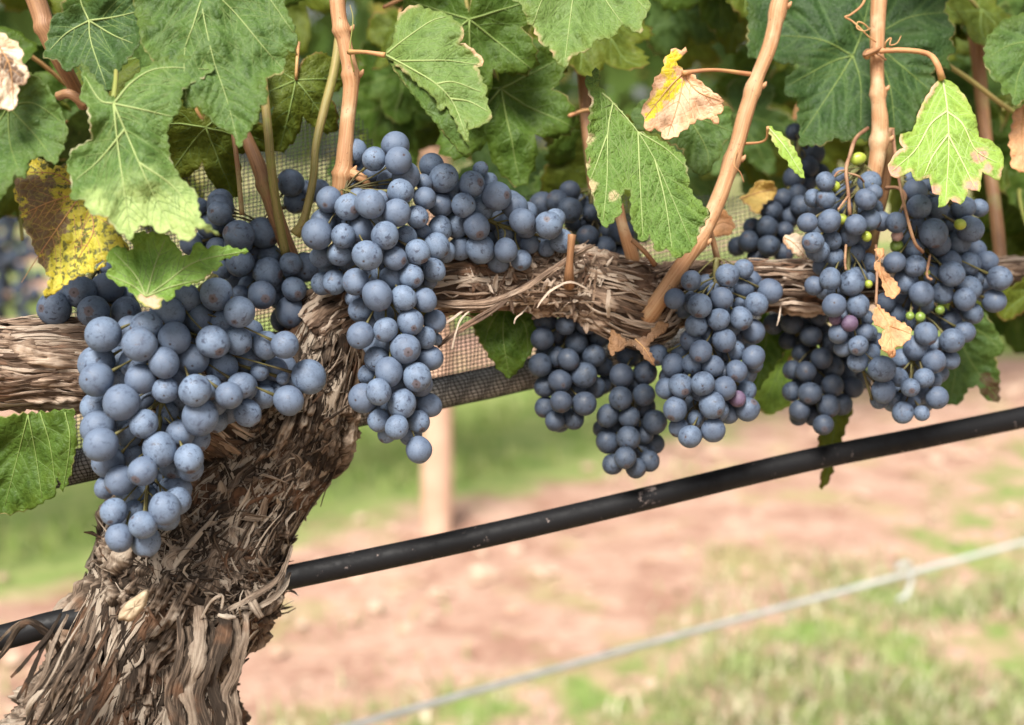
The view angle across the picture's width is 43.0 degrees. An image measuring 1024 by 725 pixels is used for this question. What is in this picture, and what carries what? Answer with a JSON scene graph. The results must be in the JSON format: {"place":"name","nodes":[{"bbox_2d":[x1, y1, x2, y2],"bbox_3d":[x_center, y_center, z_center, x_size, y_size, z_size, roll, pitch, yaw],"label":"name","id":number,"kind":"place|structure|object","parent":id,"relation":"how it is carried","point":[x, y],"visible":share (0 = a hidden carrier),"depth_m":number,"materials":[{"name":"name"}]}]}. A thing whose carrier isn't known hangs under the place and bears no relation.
{"place":"outdoors","nodes":[
{"label":"outdoors","id":0,"kind":"place"},
{"bbox_2d":[0,216,44,318],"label":"grape bunch","id":1,"kind":"object","parent":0,"point":[11,256],"visible":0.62,"depth_m":2.52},
{"bbox_2d":[0,322,1010,568],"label":"grass","id":2,"kind":"structure","parent":0,"point":[464,420],"depth_m":4.08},
{"bbox_2d":[0,436,1022,713],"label":"grass","id":3,"kind":"structure","parent":0,"point":[694,468],"depth_m":3.15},
{"bbox_2d":[0,163,1023,724],"bbox_3d":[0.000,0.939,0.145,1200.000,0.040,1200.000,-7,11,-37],"label":"ground","id":4,"kind":"structure","parent":0,"point":[612,567],"depth_m":3.05,"materials":[{"name":"soil"}]},
{"bbox_2d":[418,146,452,535],"bbox_3d":[-0.193,-0.318,3.230,0.086,2.101,0.081,0,9,0],"label":"wooden post","id":5,"kind":"object","parent":4,"relation":"on","point":[437,492],"visible":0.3,"depth_m":3.29,"materials":[{"name":"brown wood"}]},
{"bbox_2d":[0,3,995,247],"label":"vine foliage","id":6,"kind":"object","parent":4,"relation":"on","point":[336,95],"visible":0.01,"depth_m":8.67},
{"bbox_2d":[0,0,1004,169],"bbox_3d":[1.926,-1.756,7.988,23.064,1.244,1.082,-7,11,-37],"label":"vine foliage","id":7,"kind":"object","parent":4,"relation":"on","point":[461,162],"visible":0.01,"depth_m":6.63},
{"bbox_2d":[373,0,402,8],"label":"vine leaf","id":8,"kind":"object","parent":7,"relation":"attached to","point":[399,5],"visible":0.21,"depth_m":0.91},
{"bbox_2d":[358,41,418,124],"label":"vine leaf","id":9,"kind":"object","parent":7,"relation":"attached to","point":[387,87],"visible":0.52,"depth_m":0.88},
{"bbox_2d":[651,37,721,69],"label":"vine leaf","id":10,"kind":"object","parent":7,"relation":"attached to","point":[702,54],"visible":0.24,"depth_m":0.97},
{"bbox_2d":[668,144,717,206],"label":"vine leaf","id":11,"kind":"object","parent":7,"relation":"attached to","point":[699,186],"visible":0.11,"depth_m":0.97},
{"bbox_2d":[720,21,745,54],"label":"vine leaf","id":12,"kind":"object","parent":7,"relation":"attached to","point":[730,43],"visible":0.29,"depth_m":0.88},
{"bbox_2d":[711,75,795,175],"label":"vine leaf","id":13,"kind":"object","parent":7,"relation":"attached to","point":[760,157],"visible":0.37,"depth_m":0.86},
{"bbox_2d":[736,162,786,194],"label":"vine leaf","id":14,"kind":"object","parent":7,"relation":"attached to","point":[746,186],"visible":0.1,"depth_m":1.01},
{"bbox_2d":[936,303,1023,335],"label":"vine leaf","id":15,"kind":"object","parent":7,"relation":"attached to","point":[1000,327],"visible":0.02,"depth_m":0.95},
{"bbox_2d":[1003,318,1023,353],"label":"vine leaf","id":16,"kind":"object","parent":7,"relation":"attached to","point":[1013,336],"visible":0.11,"depth_m":0.95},
{"bbox_2d":[0,0,1023,724],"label":"grapevine","id":17,"kind":"object","parent":4,"relation":"on","point":[176,628],"visible":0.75,"depth_m":0.65,"materials":[{"name":"brown plant"}]},
{"bbox_2d":[0,175,23,221],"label":"vine leaf","id":18,"kind":"object","parent":17,"relation":"attached to","point":[9,205],"visible":0.07,"depth_m":0.81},
{"bbox_2d":[0,33,29,110],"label":"vine leaf","id":19,"kind":"object","parent":17,"relation":"attached to","point":[14,73],"visible":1,"depth_m":0.56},
{"bbox_2d":[0,26,38,74],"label":"vine leaf","id":20,"kind":"object","parent":17,"relation":"attached to","point":[28,47],"visible":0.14,"depth_m":0.72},
{"bbox_2d":[0,0,51,12],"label":"vine leaf","id":21,"kind":"object","parent":17,"relation":"attached to","point":[19,6],"visible":0.32,"depth_m":0.88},
{"bbox_2d":[0,75,68,200],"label":"vine leaf","id":22,"kind":"object","parent":17,"relation":"attached to","point":[33,125],"visible":1,"depth_m":0.57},
{"bbox_2d":[0,408,77,515],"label":"vine leaf","id":23,"kind":"object","parent":17,"relation":"attached to","point":[37,452],"visible":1,"depth_m":0.62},
{"bbox_2d":[25,44,52,74],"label":"vine leaf","id":24,"kind":"object","parent":17,"relation":"attached to","point":[33,66],"visible":0.05,"depth_m":0.81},
{"bbox_2d":[31,55,64,85],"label":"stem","id":25,"kind":"object","parent":17,"relation":"attached to","point":[48,69],"visible":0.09,"depth_m":0.75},
{"bbox_2d":[26,100,71,171],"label":"vine leaf","id":26,"kind":"object","parent":17,"relation":"attached to","point":[65,106],"visible":0.05,"depth_m":0.79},
{"bbox_2d":[19,109,90,239],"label":"vine leaf","id":27,"kind":"object","parent":17,"relation":"attached to","point":[78,125],"visible":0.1,"depth_m":0.77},
{"bbox_2d":[34,61,78,167],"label":"vine leaf","id":28,"kind":"object","parent":17,"relation":"attached to","point":[51,81],"visible":0.09,"depth_m":0.78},
{"bbox_2d":[50,0,62,13],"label":"vine leaf","id":29,"kind":"object","parent":17,"relation":"attached to","point":[56,6],"visible":0.17,"depth_m":0.74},
{"bbox_2d":[13,158,129,298],"bbox_3d":[-0.200,-0.061,0.584,0.058,0.063,0.023,2,9,11],"label":"vine leaf","id":30,"kind":"object","parent":17,"relation":"attached to","point":[72,239],"visible":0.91,"depth_m":0.59,"materials":[{"name":"plant"}]},
{"bbox_2d":[36,261,141,325],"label":"grape bunch","id":31,"kind":"object","parent":17,"relation":"on","point":[90,296],"visible":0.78,"depth_m":0.62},
{"bbox_2d":[43,0,140,90],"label":"vine leaf","id":32,"kind":"object","parent":17,"relation":"attached to","point":[100,39],"visible":1,"depth_m":0.59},
{"bbox_2d":[60,0,152,102],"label":"vine leaf","id":33,"kind":"object","parent":17,"relation":"attached to","point":[142,55],"visible":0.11,"depth_m":0.70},
{"bbox_2d":[76,57,202,116],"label":"vine leaf","id":34,"kind":"object","parent":17,"relation":"attached to","point":[130,70],"visible":0.09,"depth_m":0.70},
{"bbox_2d":[66,54,219,241],"bbox_3d":[-0.160,-0.118,0.586,0.072,0.120,0.100,0,9,0],"label":"vine leaf","id":35,"kind":"object","parent":17,"relation":"attached to","point":[125,177],"visible":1,"depth_m":0.56,"materials":[{"name":"plant"}]},
{"bbox_2d":[142,177,203,233],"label":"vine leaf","id":36,"kind":"object","parent":17,"relation":"attached to","point":[192,186],"visible":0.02,"depth_m":0.93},
{"bbox_2d":[106,230,248,308],"bbox_3d":[-0.148,-0.041,0.572,0.061,0.033,0.020,0,9,0],"label":"vine leaf","id":37,"kind":"object","parent":17,"relation":"attached to","point":[152,269],"visible":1,"depth_m":0.57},
{"bbox_2d":[77,273,325,557],"bbox_3d":[-0.146,0.021,0.616,0.113,0.128,0.074,-3,9,-20],"label":"grape bunch","id":38,"kind":"object","parent":17,"relation":"hanging from","point":[146,470],"visible":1,"depth_m":0.59,"materials":[{"name":"food"}]},
{"bbox_2d":[133,0,297,147],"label":"vine leaf","id":39,"kind":"object","parent":17,"relation":"attached to","point":[242,46],"visible":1,"depth_m":0.58,"materials":[{"name":"plant"}]},
{"bbox_2d":[167,99,277,197],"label":"vine leaf","id":40,"kind":"object","parent":17,"relation":"attached to","point":[196,140],"visible":0.54,"depth_m":0.67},
{"bbox_2d":[179,169,329,331],"bbox_3d":[-0.134,-0.057,0.672,0.078,0.085,0.062,0,9,0],"label":"grape bunch","id":41,"kind":"object","parent":17,"relation":"attached to","point":[263,273],"visible":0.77,"depth_m":0.66,"materials":[{"name":"food"}]},
{"bbox_2d":[285,0,303,7],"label":"vine leaf","id":42,"kind":"object","parent":17,"relation":"attached to","point":[288,3],"visible":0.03,"depth_m":0.75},
{"bbox_2d":[260,41,342,152],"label":"vine leaf","id":43,"kind":"object","parent":17,"relation":"attached to","point":[296,92],"visible":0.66,"depth_m":0.69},
{"bbox_2d":[286,0,329,54],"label":"vine leaf","id":44,"kind":"object","parent":17,"relation":"attached to","point":[298,15],"visible":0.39,"depth_m":0.92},
{"bbox_2d":[327,151,414,204],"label":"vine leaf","id":45,"kind":"object","parent":17,"relation":"attached to","point":[332,165],"visible":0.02,"depth_m":0.85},
{"bbox_2d":[301,131,455,463],"bbox_3d":[-0.066,-0.033,0.637,0.073,0.158,0.067,5,10,27],"label":"grape bunch","id":46,"kind":"object","parent":17,"relation":"hanging from","point":[382,264],"visible":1,"depth_m":0.62,"materials":[{"name":"food"}]},
{"bbox_2d":[366,6,402,69],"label":"vine leaf","id":47,"kind":"object","parent":17,"relation":"attached to","point":[380,30],"visible":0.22,"depth_m":0.83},
{"bbox_2d":[355,93,433,165],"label":"vine leaf","id":48,"kind":"object","parent":17,"relation":"attached to","point":[378,124],"visible":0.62,"depth_m":0.89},
{"bbox_2d":[359,123,470,160],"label":"vine leaf","id":49,"kind":"object","parent":17,"relation":"attached to","point":[428,137],"visible":0.12,"depth_m":0.92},
{"bbox_2d":[346,4,491,154],"bbox_3d":[-0.042,-0.133,0.611,0.083,0.072,0.026,6,11,34],"label":"vine leaf","id":50,"kind":"object","parent":17,"relation":"attached to","point":[434,62],"visible":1,"depth_m":0.60,"materials":[{"name":"plant"}]},
{"bbox_2d":[56,105,829,487],"bbox_3d":[-0.032,-0.045,0.759,0.489,0.208,0.076,-2,9,-13],"label":"netting","id":51,"kind":"object","parent":17,"relation":"hanging from","point":[466,385],"visible":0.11,"depth_m":0.74,"materials":[{"name":"fabric"}]},
{"bbox_2d":[401,0,539,97],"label":"vine leaf","id":52,"kind":"object","parent":17,"relation":"attached to","point":[498,38],"visible":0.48,"depth_m":0.70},
{"bbox_2d":[382,0,566,79],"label":"vine leaf","id":53,"kind":"object","parent":17,"relation":"attached to","point":[526,28],"visible":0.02,"depth_m":0.77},
{"bbox_2d":[413,153,570,272],"bbox_3d":[-0.013,-0.075,0.655,0.080,0.061,0.057,-7,11,-38],"label":"grape bunch","id":54,"kind":"object","parent":17,"relation":"on","point":[480,213],"visible":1,"depth_m":0.65,"materials":[{"name":"food"}]},
{"bbox_2d":[458,142,547,201],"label":"vine leaf","id":55,"kind":"object","parent":17,"relation":"attached to","point":[483,154],"visible":0.14,"depth_m":0.95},
{"bbox_2d":[470,310,536,378],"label":"vine leaf","id":56,"kind":"object","parent":17,"relation":"attached to","point":[504,341],"visible":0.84,"depth_m":0.70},
{"bbox_2d":[436,38,579,187],"bbox_3d":[-0.009,-0.142,0.751,0.082,0.094,0.078,-12,-1,-6],"label":"vine leaf","id":57,"kind":"object","parent":17,"relation":"attached to","point":[525,110],"visible":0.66,"depth_m":0.72,"materials":[{"name":"plant"}]},
{"bbox_2d":[0,406,1023,650],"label":"drip hose","id":58,"kind":"object","parent":17,"relation":"attached to","point":[426,548],"visible":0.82,"depth_m":0.71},
{"bbox_2d":[540,128,581,185],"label":"vine leaf","id":59,"kind":"object","parent":17,"relation":"attached to","point":[561,149],"visible":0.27,"depth_m":0.80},
{"bbox_2d":[528,316,614,432],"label":"grape bunch","id":60,"kind":"object","parent":17,"relation":"hanging from","point":[569,361],"visible":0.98,"depth_m":0.69,"materials":[{"name":"food"}]},
{"bbox_2d":[512,0,650,68],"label":"vine leaf","id":61,"kind":"object","parent":17,"relation":"attached to","point":[565,31],"visible":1,"depth_m":0.61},
{"bbox_2d":[529,180,634,254],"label":"grape bunch","id":62,"kind":"object","parent":17,"relation":"hanging from","point":[573,204],"visible":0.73,"depth_m":0.72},
{"bbox_2d":[531,171,650,256],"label":"vine leaf","id":63,"kind":"object","parent":17,"relation":"attached to","point":[536,186],"visible":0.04,"depth_m":0.82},
{"bbox_2d":[528,20,654,76],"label":"vine leaf","id":64,"kind":"object","parent":17,"relation":"attached to","point":[620,50],"visible":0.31,"depth_m":0.76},
{"bbox_2d":[539,108,668,214],"bbox_3d":[0.045,-0.107,0.768,0.086,0.093,0.074,11,24,21],"label":"vine leaf","id":65,"kind":"object","parent":17,"relation":"attached to","point":[553,177],"visible":0.17,"depth_m":0.80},
{"bbox_2d":[593,347,666,478],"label":"grape bunch","id":66,"kind":"object","parent":17,"relation":"hanging from","point":[630,440],"visible":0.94,"depth_m":0.69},
{"bbox_2d":[608,321,668,365],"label":"vine leaf","id":67,"kind":"object","parent":17,"relation":"attached to","point":[618,342],"visible":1,"depth_m":0.65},
{"bbox_2d":[585,67,709,257],"bbox_3d":[0.061,-0.095,0.611,0.064,0.089,0.041,3,9,20],"label":"vine leaf","id":68,"kind":"object","parent":17,"relation":"attached to","point":[669,211],"visible":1,"depth_m":0.61,"materials":[{"name":"plant"}]},
{"bbox_2d":[644,0,717,58],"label":"vine leaf","id":69,"kind":"object","parent":17,"relation":"attached to","point":[670,30],"visible":0.52,"depth_m":0.88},
{"bbox_2d":[631,98,732,175],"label":"vine leaf","id":70,"kind":"object","parent":17,"relation":"attached to","point":[699,143],"visible":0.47,"depth_m":0.70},
{"bbox_2d":[641,47,751,139],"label":"vine leaf","id":71,"kind":"object","parent":17,"relation":"attached to","point":[678,101],"visible":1,"depth_m":0.66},
{"bbox_2d":[654,0,738,40],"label":"vine leaf","id":72,"kind":"object","parent":17,"relation":"attached to","point":[720,18],"visible":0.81,"depth_m":0.82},
{"bbox_2d":[648,257,782,447],"bbox_3d":[0.108,-0.007,0.678,0.072,0.095,0.058,-2,9,-15],"label":"grape bunch","id":73,"kind":"object","parent":17,"relation":"hanging from","point":[705,387],"visible":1,"depth_m":0.66,"materials":[{"name":"food"}]},
{"bbox_2d":[713,209,734,236],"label":"vine leaf","id":74,"kind":"object","parent":17,"relation":"attached to","point":[725,224],"visible":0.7,"depth_m":0.71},
{"bbox_2d":[726,0,748,26],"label":"vine leaf","id":75,"kind":"object","parent":17,"relation":"attached to","point":[739,6],"visible":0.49,"depth_m":0.79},
{"bbox_2d":[714,46,797,104],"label":"vine leaf","id":76,"kind":"object","parent":17,"relation":"attached to","point":[742,61],"visible":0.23,"depth_m":0.99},
{"bbox_2d":[739,180,776,213],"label":"vine leaf","id":77,"kind":"object","parent":17,"relation":"attached to","point":[758,195],"visible":1,"depth_m":0.73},
{"bbox_2d":[753,312,786,390],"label":"vine leaf","id":78,"kind":"object","parent":17,"relation":"attached to","point":[771,347],"visible":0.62,"depth_m":0.74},
{"bbox_2d":[755,348,792,414],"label":"vine leaf","id":79,"kind":"object","parent":17,"relation":"attached to","point":[770,399],"visible":0.55,"depth_m":0.79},
{"bbox_2d":[745,126,804,177],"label":"vine leaf","id":80,"kind":"object","parent":17,"relation":"attached to","point":[786,150],"visible":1,"depth_m":0.66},
{"bbox_2d":[727,123,828,261],"bbox_3d":[0.160,-0.097,0.755,0.075,0.084,0.039,-7,11,-38],"label":"grape bunch","id":81,"kind":"object","parent":17,"relation":"hanging from","point":[783,210],"visible":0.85,"depth_m":0.74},
{"bbox_2d":[772,60,786,71],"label":"vine leaf","id":82,"kind":"object","parent":17,"relation":"attached to","point":[779,66],"visible":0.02,"depth_m":0.91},
{"bbox_2d":[783,233,807,258],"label":"vine leaf","id":83,"kind":"object","parent":17,"relation":"attached to","point":[793,242],"visible":0.98,"depth_m":0.70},
{"bbox_2d":[763,313,871,434],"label":"grape bunch","id":84,"kind":"object","parent":17,"relation":"hanging from","point":[823,377],"visible":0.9,"depth_m":0.72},
{"bbox_2d":[774,100,866,190],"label":"vine leaf","id":85,"kind":"object","parent":17,"relation":"attached to","point":[836,150],"visible":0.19,"depth_m":0.99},
{"bbox_2d":[817,409,852,489],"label":"vine leaf","id":86,"kind":"object","parent":17,"relation":"attached to","point":[836,434],"visible":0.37,"depth_m":0.77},
{"bbox_2d":[746,0,955,147],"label":"vine leaf","id":87,"kind":"object","parent":17,"relation":"attached to","point":[824,44],"visible":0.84,"depth_m":0.73,"materials":[{"name":"plant"}]},
{"bbox_2d":[851,137,867,144],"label":"vine leaf","id":88,"kind":"object","parent":17,"relation":"attached to","point":[860,142],"visible":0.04,"depth_m":0.91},
{"bbox_2d":[797,126,931,408],"bbox_3d":[0.183,-0.050,0.692,0.075,0.149,0.066,0,9,0],"label":"grape bunch","id":89,"kind":"object","parent":17,"relation":"hanging from","point":[837,236],"visible":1,"depth_m":0.67,"materials":[{"name":"food"}]},
{"bbox_2d":[872,304,911,357],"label":"vine leaf","id":90,"kind":"object","parent":89,"relation":"attached to","point":[895,333],"visible":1,"depth_m":0.65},
{"bbox_2d":[874,248,900,298],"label":"vine leaf","id":91,"kind":"object","parent":17,"relation":"attached to","point":[891,288],"visible":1,"depth_m":0.67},
{"bbox_2d":[855,142,950,213],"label":"vine leaf","id":92,"kind":"object","parent":17,"relation":"attached to","point":[894,201],"visible":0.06,"depth_m":0.93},
{"bbox_2d":[895,121,928,179],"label":"vine leaf","id":93,"kind":"object","parent":17,"relation":"attached to","point":[898,146],"visible":0.01,"depth_m":0.90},
{"bbox_2d":[863,47,1003,206],"bbox_3d":[0.215,-0.121,0.662,0.061,0.081,0.064,0,9,0],"label":"vine leaf","id":94,"kind":"object","parent":17,"relation":"attached to","point":[949,152],"visible":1,"depth_m":0.65,"materials":[{"name":"plant"}]},
{"bbox_2d":[875,172,1012,423],"bbox_3d":[0.230,-0.037,0.702,0.084,0.131,0.054,-4,10,-26],"label":"grape bunch","id":95,"kind":"object","parent":17,"relation":"hanging from","point":[965,271],"visible":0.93,"depth_m":0.69,"materials":[{"name":"food"}]},
{"bbox_2d":[944,4,961,39],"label":"vine leaf","id":96,"kind":"object","parent":17,"relation":"attached to","point":[954,16],"visible":0.11,"depth_m":0.85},
{"bbox_2d":[948,22,967,60],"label":"vine leaf","id":97,"kind":"object","parent":17,"relation":"attached to","point":[960,34],"visible":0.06,"depth_m":0.86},
{"bbox_2d":[955,38,969,56],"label":"vine leaf","id":98,"kind":"object","parent":17,"relation":"attached to","point":[963,48],"visible":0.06,"depth_m":0.93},
{"bbox_2d":[940,309,1004,405],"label":"vine leaf","id":99,"kind":"object","parent":17,"relation":"attached to","point":[982,350],"visible":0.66,"depth_m":0.77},
{"bbox_2d":[946,0,1010,46],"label":"vine leaf","id":100,"kind":"object","parent":17,"relation":"attached to","point":[981,20],"visible":0.62,"depth_m":0.80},
{"bbox_2d":[942,229,1023,308],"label":"vine leaf","id":101,"kind":"object","parent":17,"relation":"attached to","point":[1014,244],"visible":0.11,"depth_m":0.89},
{"bbox_2d":[962,0,1023,33],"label":"vine leaf","id":102,"kind":"object","parent":17,"relation":"attached to","point":[1013,7],"visible":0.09,"depth_m":0.88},
{"bbox_2d":[969,99,1022,198],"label":"vine leaf","id":103,"kind":"object","parent":17,"relation":"attached to","point":[1000,137],"visible":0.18,"depth_m":0.86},
{"bbox_2d":[979,188,1023,235],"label":"vine leaf","id":104,"kind":"object","parent":17,"relation":"attached to","point":[1013,217],"visible":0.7,"depth_m":0.88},
{"bbox_2d":[983,12,1023,106],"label":"vine leaf","id":105,"kind":"object","parent":17,"relation":"attached to","point":[1003,56],"visible":1,"depth_m":0.71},
{"bbox_2d":[998,165,1008,193],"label":"vine leaf","id":106,"kind":"object","parent":17,"relation":"attached to","point":[1003,183],"visible":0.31,"depth_m":0.86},
{"bbox_2d":[996,277,1023,320],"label":"vine leaf","id":107,"kind":"object","parent":17,"relation":"attached to","point":[1014,307],"visible":0.8,"depth_m":0.77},
{"bbox_2d":[996,94,1023,127],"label":"vine leaf","id":108,"kind":"object","parent":17,"relation":"attached to","point":[1006,98],"visible":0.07,"depth_m":0.95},
{"bbox_2d":[1004,171,1023,208],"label":"vine leaf","id":109,"kind":"object","parent":17,"relation":"attached to","point":[1016,182],"visible":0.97,"depth_m":0.85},
{"bbox_2d":[1008,104,1023,171],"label":"vine leaf","id":110,"kind":"object","parent":17,"relation":"attached to","point":[1016,141],"visible":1,"depth_m":0.71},
{"bbox_2d":[0,376,1023,713],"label":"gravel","id":111,"kind":"structure","parent":0,"point":[482,574],"depth_m":3.11,"materials":[{"name":"stone"}]},
{"bbox_2d":[247,509,1023,724],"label":"grass","id":112,"kind":"structure","parent":0,"point":[748,675],"depth_m":2.39,"materials":[{"name":"plant"}]},
{"bbox_2d":[344,540,1023,724],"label":"trellis wire","id":113,"kind":"object","parent":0,"point":[911,572],"visible":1,"depth_m":1.54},
{"bbox_2d":[700,103,795,184],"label":"vine leaf","id":114,"kind":"object","parent":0,"point":[753,174],"visible":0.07,"depth_m":0.89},
{"bbox_2d":[916,55,974,115],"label":"vine leaf","id":115,"kind":"object","parent":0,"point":[966,88],"visible":0.12,"depth_m":0.91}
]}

